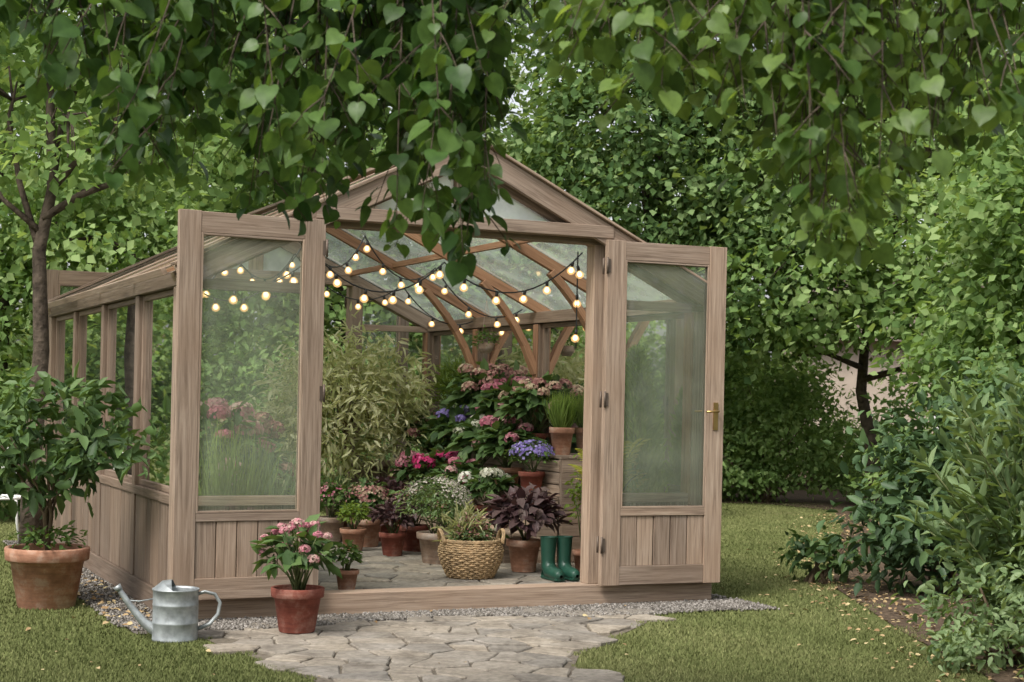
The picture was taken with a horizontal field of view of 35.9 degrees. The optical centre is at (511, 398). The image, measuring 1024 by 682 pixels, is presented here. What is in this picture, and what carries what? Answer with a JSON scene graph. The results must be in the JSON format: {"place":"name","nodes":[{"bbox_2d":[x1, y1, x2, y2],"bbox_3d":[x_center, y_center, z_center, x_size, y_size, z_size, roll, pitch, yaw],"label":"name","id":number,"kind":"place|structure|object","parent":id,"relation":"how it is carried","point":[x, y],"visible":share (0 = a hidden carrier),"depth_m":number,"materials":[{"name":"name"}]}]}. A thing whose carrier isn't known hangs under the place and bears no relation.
{"place":"outdoors","nodes":[
{"label":"outdoors","id":0,"kind":"place"},
{"bbox_2d":[198,413,295,495],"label":"ornamental grass","id":1,"kind":"object","parent":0,"point":[214,484],"depth_m":10.17,"materials":[{"name":"plant"}]},
{"bbox_2d":[232,445,295,494],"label":"ornamental grass","id":2,"kind":"object","parent":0,"point":[278,489],"depth_m":10.68,"materials":[{"name":"plant"}]},
{"bbox_2d":[384,481,441,551],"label":"potted plant","id":3,"kind":"object","parent":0,"point":[411,542],"visible":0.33,"depth_m":13.13,"materials":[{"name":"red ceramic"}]},
{"bbox_2d":[198,606,675,681],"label":"stone path","id":4,"kind":"structure","parent":0,"point":[501,649],"depth_m":8.71,"materials":[{"name":"stone"}]},
{"bbox_2d":[250,513,343,633],"bbox_3d":[-1.253,1.016,9.190,0.546,0.674,0.573,1,0,0],"label":"potted hydrangea","id":5,"kind":"object","parent":4,"relation":"on","point":[297,601],"visible":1,"depth_m":9.09,"materials":[{"name":"green plant"}]},
{"bbox_2d":[425,496,469,533],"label":"potted plant","id":6,"kind":"object","parent":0,"point":[445,510],"visible":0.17,"depth_m":12.83,"materials":[{"name":"plant"}]},
{"bbox_2d":[0,1,1005,403],"label":"sky","id":7,"kind":"structure","parent":0,"point":[525,92],"materials":[{"name":"white"}]},
{"bbox_2d":[0,493,1006,681],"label":"ground","id":8,"kind":"structure","parent":0,"point":[840,594],"depth_m":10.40,"materials":[{"name":"green plant"}]},
{"bbox_2d":[0,447,20,540],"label":"garden chair","id":9,"kind":"object","parent":8,"relation":"on","point":[15,497],"visible":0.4,"depth_m":13.81,"materials":[{"name":"white paint"}]},
{"bbox_2d":[0,321,29,520],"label":"garden shrub","id":10,"kind":"object","parent":8,"relation":"on","point":[2,398],"visible":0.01,"depth_m":16.58,"materials":[{"name":"green plant"}]},
{"bbox_2d":[0,360,167,609],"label":"potted shrub","id":11,"kind":"object","parent":8,"relation":"on","point":[46,573],"visible":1,"depth_m":9.95,"materials":[{"name":"green plant"}]},
{"bbox_2d":[0,0,308,497],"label":"deciduous tree","id":12,"kind":"object","parent":8,"relation":"on","point":[66,232],"visible":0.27,"depth_m":19.00,"materials":[{"name":"green plant"}]},
{"bbox_2d":[113,579,221,643],"bbox_3d":[-1.930,1.187,8.844,0.598,0.343,0.261,1,0,-8],"label":"watering can","id":13,"kind":"object","parent":8,"relation":"on","point":[175,614],"visible":0.99,"depth_m":8.76,"materials":[{"name":"metal"}]},
{"bbox_2d":[0,0,384,543],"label":"garden tree","id":14,"kind":"object","parent":8,"relation":"on","point":[52,137],"visible":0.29,"depth_m":12.58,"materials":[{"name":"green plant"}]},
{"bbox_2d":[0,0,542,286],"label":"linden tree","id":15,"kind":"object","parent":8,"relation":"on","point":[423,46],"visible":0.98,"depth_m":4.93,"materials":[{"name":"green plant"}]},
{"bbox_2d":[87,0,586,474],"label":"deciduous tree","id":16,"kind":"object","parent":8,"relation":"on","point":[340,251],"visible":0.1,"depth_m":21.83,"materials":[{"name":"green plant"}]},
{"bbox_2d":[2,540,779,633],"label":"gravel","id":17,"kind":"structure","parent":8,"relation":"on","point":[719,602],"depth_m":10.21,"materials":[{"name":"grey gravel"}]},
{"bbox_2d":[42,139,726,619],"bbox_3d":[-1.489,-0.190,12.860,3.975,3.117,6.016,1,0,-25],"label":"timber greenhouse","id":18,"kind":"object","parent":17,"relation":"on","point":[134,331],"visible":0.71,"depth_m":10.75,"materials":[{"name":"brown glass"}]},
{"bbox_2d":[42,269,111,479],"bbox_3d":[-3.865,0.001,14.557,0.925,2.330,0.051,1,0,-22],"label":"door leaf","id":19,"kind":"structure","parent":18,"relation":"in","point":[55,278],"depth_m":14.43,"materials":[{"name":"brown wood"}]},
{"bbox_2d":[199,396,276,495],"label":"potted hydrangea","id":20,"kind":"object","parent":18,"relation":"on","point":[213,408],"visible":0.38,"depth_m":10.83,"materials":[{"name":"plant"}]},
{"bbox_2d":[170,209,328,599],"bbox_3d":[-1.588,0.050,9.598,0.938,2.330,0.076,1,0,-28],"label":"door leaf","id":21,"kind":"structure","parent":18,"relation":"in","point":[198,551],"depth_m":9.52,"materials":[{"name":"brown wood"}]},
{"bbox_2d":[204,407,295,494],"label":"potted hydrangea","id":22,"kind":"object","parent":18,"relation":"on","point":[269,424],"visible":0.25,"depth_m":11.68,"materials":[{"name":"plant"}]},
{"bbox_2d":[320,479,353,541],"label":"potted plant","id":23,"kind":"object","parent":18,"relation":"on","point":[332,525],"visible":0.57,"depth_m":13.84,"materials":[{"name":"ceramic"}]},
{"bbox_2d":[320,473,355,539],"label":"potted plant","id":24,"kind":"object","parent":18,"relation":"on","point":[336,479],"visible":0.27,"depth_m":14.17,"materials":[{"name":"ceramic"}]},
{"bbox_2d":[249,302,443,526],"bbox_3d":[-1.530,0.171,14.686,1.787,2.191,1.471,1,0,17],"label":"variegated shrub","id":25,"kind":"object","parent":18,"relation":"on","point":[355,399],"visible":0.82,"depth_m":14.48,"materials":[{"name":"green plant"}]},
{"bbox_2d":[330,539,363,589],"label":"potted herb","id":26,"kind":"object","parent":18,"relation":"on","point":[349,579],"visible":0.88,"depth_m":10.47,"materials":[{"name":"plant"}]},
{"bbox_2d":[335,500,371,550],"bbox_3d":[-1.316,1.060,13.133,0.347,0.424,0.325,1,0,-26],"label":"potted sage","id":27,"kind":"object","parent":18,"relation":"on","point":[356,534],"visible":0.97,"depth_m":13.05,"materials":[{"name":"plant"}]},
{"bbox_2d":[337,475,395,546],"bbox_3d":[-1.249,0.964,13.605,0.529,0.618,0.528,1,0,0],"label":"potted begonia","id":28,"kind":"object","parent":18,"relation":"on","point":[371,494],"visible":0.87,"depth_m":13.47,"materials":[{"name":"plant"}]},
{"bbox_2d":[342,287,409,480],"bbox_3d":[-1.372,0.055,15.922,0.076,2.330,0.939,1,0,35],"label":"door leaf","id":29,"kind":"structure","parent":18,"relation":"in","point":[403,294],"depth_m":16.20,"materials":[{"name":"brown wood"}]},
{"bbox_2d":[365,476,408,540],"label":"potted plant","id":30,"kind":"object","parent":18,"relation":"on","point":[391,483],"visible":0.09,"depth_m":14.01,"materials":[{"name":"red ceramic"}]},
{"bbox_2d":[366,496,415,555],"bbox_3d":[-0.980,1.038,12.838,0.415,0.481,0.390,1,0,0],"label":"potted coleus","id":31,"kind":"object","parent":18,"relation":"on","point":[392,541],"visible":0.94,"depth_m":12.77,"materials":[{"name":"purple plant"}]},
{"bbox_2d":[388,447,439,511],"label":"potted hydrangea","id":32,"kind":"object","parent":18,"relation":"on","point":[403,464],"visible":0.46,"depth_m":14.30,"materials":[{"name":"plant"}]},
{"bbox_2d":[401,408,457,462],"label":"potted hydrangea","id":33,"kind":"object","parent":18,"relation":"on","point":[411,431],"visible":0.37,"depth_m":14.61,"materials":[{"name":"plant"}]},
{"bbox_2d":[391,474,475,563],"bbox_3d":[-0.579,0.937,12.375,0.631,0.701,0.651,1,0,23],"label":"potted alyssum","id":34,"kind":"object","parent":18,"relation":"on","point":[429,550],"visible":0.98,"depth_m":12.25,"materials":[{"name":"plant"}]},
{"bbox_2d":[411,444,467,515],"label":"potted hydrangea","id":35,"kind":"object","parent":18,"relation":"on","point":[426,463],"visible":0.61,"depth_m":13.82,"materials":[{"name":"plant"}]},
{"bbox_2d":[417,403,475,483],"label":"potted hydrangea","id":36,"kind":"object","parent":18,"relation":"on","point":[447,419],"visible":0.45,"depth_m":14.16,"materials":[{"name":"plant"}]},
{"bbox_2d":[425,355,467,409],"bbox_3d":[-0.486,0.015,14.813,0.664,0.845,0.648,1,0,-44],"label":"potted rosemary","id":37,"kind":"object","parent":18,"relation":"on","point":[448,372],"visible":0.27,"depth_m":14.73,"materials":[{"name":"plant"}]},
{"bbox_2d":[423,452,485,520],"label":"potted hydrangea","id":38,"kind":"object","parent":18,"relation":"on","point":[453,471],"visible":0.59,"depth_m":13.40,"materials":[{"name":"plant"}]},
{"bbox_2d":[431,499,504,579],"bbox_3d":[-0.298,1.008,11.409,0.486,0.576,0.491,1,0,42],"label":"wicker basket","id":39,"kind":"object","parent":18,"relation":"on","point":[473,553],"visible":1,"depth_m":11.28,"materials":[{"name":"wicker"}]},
{"bbox_2d":[437,358,499,420],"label":"potted hydrangea","id":40,"kind":"object","parent":18,"relation":"on","point":[467,388],"visible":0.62,"depth_m":14.12,"materials":[{"name":"plant"}]},
{"bbox_2d":[442,412,503,468],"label":"potted hydrangea","id":41,"kind":"object","parent":18,"relation":"on","point":[463,433],"visible":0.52,"depth_m":13.58,"materials":[{"name":"plant"}]},
{"bbox_2d":[469,297,499,352],"bbox_3d":[-0.222,-0.675,13.550,0.260,0.580,0.248,1,0,-41],"label":"hanging planter","id":42,"kind":"object","parent":18,"relation":"hanging from","point":[483,346],"visible":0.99,"depth_m":13.50,"materials":[{"name":"ceramic"}]},
{"bbox_2d":[459,511,509,537],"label":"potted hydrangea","id":43,"kind":"object","parent":18,"relation":"on","point":[506,536],"visible":0.06,"depth_m":12.26,"materials":[{"name":"plant"}]},
{"bbox_2d":[458,465,520,515],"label":"potted hydrangea","id":44,"kind":"object","parent":18,"relation":"on","point":[486,477],"visible":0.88,"depth_m":12.88,"materials":[{"name":"plant"}]},
{"bbox_2d":[469,373,528,439],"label":"potted hydrangea","id":45,"kind":"object","parent":18,"relation":"on","point":[487,404],"visible":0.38,"depth_m":13.63,"materials":[{"name":"plant"}]},
{"bbox_2d":[470,411,547,491],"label":"potted hydrangea","id":46,"kind":"object","parent":18,"relation":"on","point":[486,442],"visible":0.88,"depth_m":13.09,"materials":[{"name":"plant"}]},
{"bbox_2d":[492,370,557,439],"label":"potted hydrangea","id":47,"kind":"object","parent":18,"relation":"on","point":[530,394],"visible":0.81,"depth_m":13.12,"materials":[{"name":"green plant"}]},
{"bbox_2d":[481,482,572,571],"bbox_3d":[0.100,0.968,11.875,0.734,0.670,0.680,1,0,0],"label":"potted coleus","id":48,"kind":"object","parent":18,"relation":"on","point":[534,508],"visible":0.97,"depth_m":11.79,"materials":[{"name":"plant"}]},
{"bbox_2d":[502,437,556,493],"bbox_3d":[0.140,0.546,12.773,0.448,0.470,0.428,1,0,0],"label":"potted campanula","id":49,"kind":"object","parent":18,"relation":"on","point":[541,449],"visible":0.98,"depth_m":12.68,"materials":[{"name":"purple plant"}]},
{"bbox_2d":[540,536,579,581],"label":"rubber boots","id":50,"kind":"object","parent":18,"relation":"on","point":[564,569],"visible":0.98,"depth_m":11.40,"materials":[{"name":"green rubber"}]},
{"bbox_2d":[542,388,580,454],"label":"potted grass","id":51,"kind":"object","parent":18,"relation":"on","point":[562,421],"depth_m":12.72,"materials":[{"name":"plant"}]},
{"bbox_2d":[623,345,672,492],"bbox_3d":[0.884,0.461,11.380,0.637,1.717,0.659,1,0,0],"label":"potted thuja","id":52,"kind":"object","parent":18,"relation":"on","point":[640,407],"visible":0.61,"depth_m":11.27,"materials":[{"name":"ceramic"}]},
{"bbox_2d":[596,240,726,585],"bbox_3d":[1.032,0.108,10.813,0.939,2.330,0.177,1,0,-24],"label":"door leaf","id":53,"kind":"structure","parent":18,"relation":"in","point":[636,545],"depth_m":10.79,"materials":[{"name":"brown wood"}]},
{"bbox_2d":[200,304,725,509],"bbox_3d":[-1.479,0.180,19.248,8.066,2.553,3.039,1,0,0],"label":"garden shrub","id":54,"kind":"object","parent":8,"relation":"on","point":[256,367],"visible":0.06,"depth_m":19.02,"materials":[{"name":"green plant"}]},
{"bbox_2d":[0,53,1023,451],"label":"tree line","id":55,"kind":"object","parent":8,"relation":"on","point":[278,323],"depth_m":35.37,"materials":[{"name":"green plant"}]},
{"bbox_2d":[25,513,1023,681],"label":"fallen leaves","id":56,"kind":"object","parent":8,"relation":"on","point":[209,650],"visible":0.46,"depth_m":10.43,"materials":[{"name":"yellow plant"}]},
{"bbox_2d":[274,436,1023,681],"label":"garden bed","id":57,"kind":"object","parent":8,"relation":"on","point":[802,497],"visible":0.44,"depth_m":11.83,"materials":[{"name":"soil"}]},
{"bbox_2d":[722,373,794,497],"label":"garden shrub","id":58,"kind":"object","parent":57,"relation":"on","point":[735,444],"visible":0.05,"depth_m":22.64,"materials":[{"name":"green plant"}]},
{"bbox_2d":[723,328,862,487],"bbox_3d":[4.539,0.007,26.991,4.998,3.239,2.911,1,0,0],"label":"garden shrub","id":59,"kind":"object","parent":57,"relation":"on","point":[811,368],"visible":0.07,"depth_m":26.62,"materials":[{"name":"green plant"}]},
{"bbox_2d":[722,339,916,502],"bbox_3d":[3.929,0.313,22.553,4.085,2.494,2.608,1,0,15],"label":"garden shrub","id":60,"kind":"object","parent":57,"relation":"on","point":[791,410],"visible":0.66,"depth_m":22.23,"materials":[{"name":"green plant"}]},
{"bbox_2d":[778,525,880,583],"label":"shrub","id":61,"kind":"object","parent":57,"relation":"on","point":[809,548],"visible":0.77,"depth_m":12.33,"materials":[{"name":"green plant"}]},
{"bbox_2d":[658,0,1023,508],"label":"maple tree","id":62,"kind":"object","parent":57,"relation":"on","point":[883,291],"visible":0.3,"depth_m":19.93,"materials":[{"name":"green plant"}]},
{"bbox_2d":[774,340,963,459],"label":"walls","id":63,"kind":"structure","parent":57,"relation":"on","point":[850,379],"depth_m":33.00,"materials":[{"name":"paint"}]},
{"bbox_2d":[778,275,992,340],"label":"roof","id":64,"kind":"structure","parent":63,"relation":"on","point":[863,306],"depth_m":33.57,"materials":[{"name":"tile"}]},
{"bbox_2d":[785,357,1023,600],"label":"laurel bush","id":65,"kind":"object","parent":57,"relation":"on","point":[907,544],"visible":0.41,"depth_m":11.73,"materials":[{"name":"green plant"}]},
{"bbox_2d":[837,362,988,519],"bbox_3d":[6.067,0.402,18.720,4.373,2.405,3.086,1,0,15],"label":"garden shrub","id":66,"kind":"object","parent":57,"relation":"on","point":[874,475],"visible":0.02,"depth_m":19.28,"materials":[{"name":"green plant"}]},
{"bbox_2d":[843,347,1013,490],"bbox_3d":[8.314,-0.013,25.616,6.199,3.437,3.249,1,0,0],"label":"garden shrub","id":67,"kind":"object","parent":57,"relation":"on","point":[893,378],"visible":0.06,"depth_m":25.49,"materials":[{"name":"green plant"}]},
{"bbox_2d":[866,33,1023,425],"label":"deciduous tree","id":68,"kind":"object","parent":57,"relation":"on","point":[983,231],"visible":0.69,"depth_m":15.77,"materials":[{"name":"green plant"}]},
{"bbox_2d":[867,323,1023,532],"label":"garden shrub","id":69,"kind":"object","parent":57,"relation":"on","point":[989,362],"visible":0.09,"depth_m":14.68,"materials":[{"name":"green plant"}]},
{"bbox_2d":[889,535,1023,677],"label":"shrub","id":70,"kind":"object","parent":57,"relation":"on","point":[968,642],"visible":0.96,"depth_m":8.46,"materials":[{"name":"green plant"}]},
{"bbox_2d":[892,364,1023,664],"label":"willow shrub","id":71,"kind":"object","parent":57,"relation":"on","point":[987,500],"visible":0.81,"depth_m":8.65,"materials":[{"name":"green plant"}]},
{"bbox_2d":[919,494,1004,613],"bbox_3d":[3.557,0.886,10.068,2.044,1.293,1.559,1,0,43],"label":"laurel bush","id":72,"kind":"object","parent":57,"relation":"on","point":[924,555],"depth_m":10.42,"materials":[{"name":"green plant"}]},
{"bbox_2d":[390,0,914,383],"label":"deciduous tree","id":73,"kind":"object","parent":8,"relation":"on","point":[644,168],"visible":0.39,"depth_m":20.67,"materials":[{"name":"green plant"}]},
{"bbox_2d":[477,0,1023,270],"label":"linden tree","id":74,"kind":"object","parent":8,"relation":"on","point":[828,56],"visible":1,"depth_m":4.38,"materials":[{"name":"green plant"}]},
{"bbox_2d":[564,448,581,571],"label":"potted plant","id":75,"kind":"object","parent":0,"point":[576,553],"visible":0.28,"depth_m":11.77,"materials":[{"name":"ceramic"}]},
{"bbox_2d":[568,438,649,492],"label":"potted plant","id":76,"kind":"object","parent":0,"point":[627,462],"visible":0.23,"depth_m":11.12,"materials":[{"name":"green plant"}]}
]}

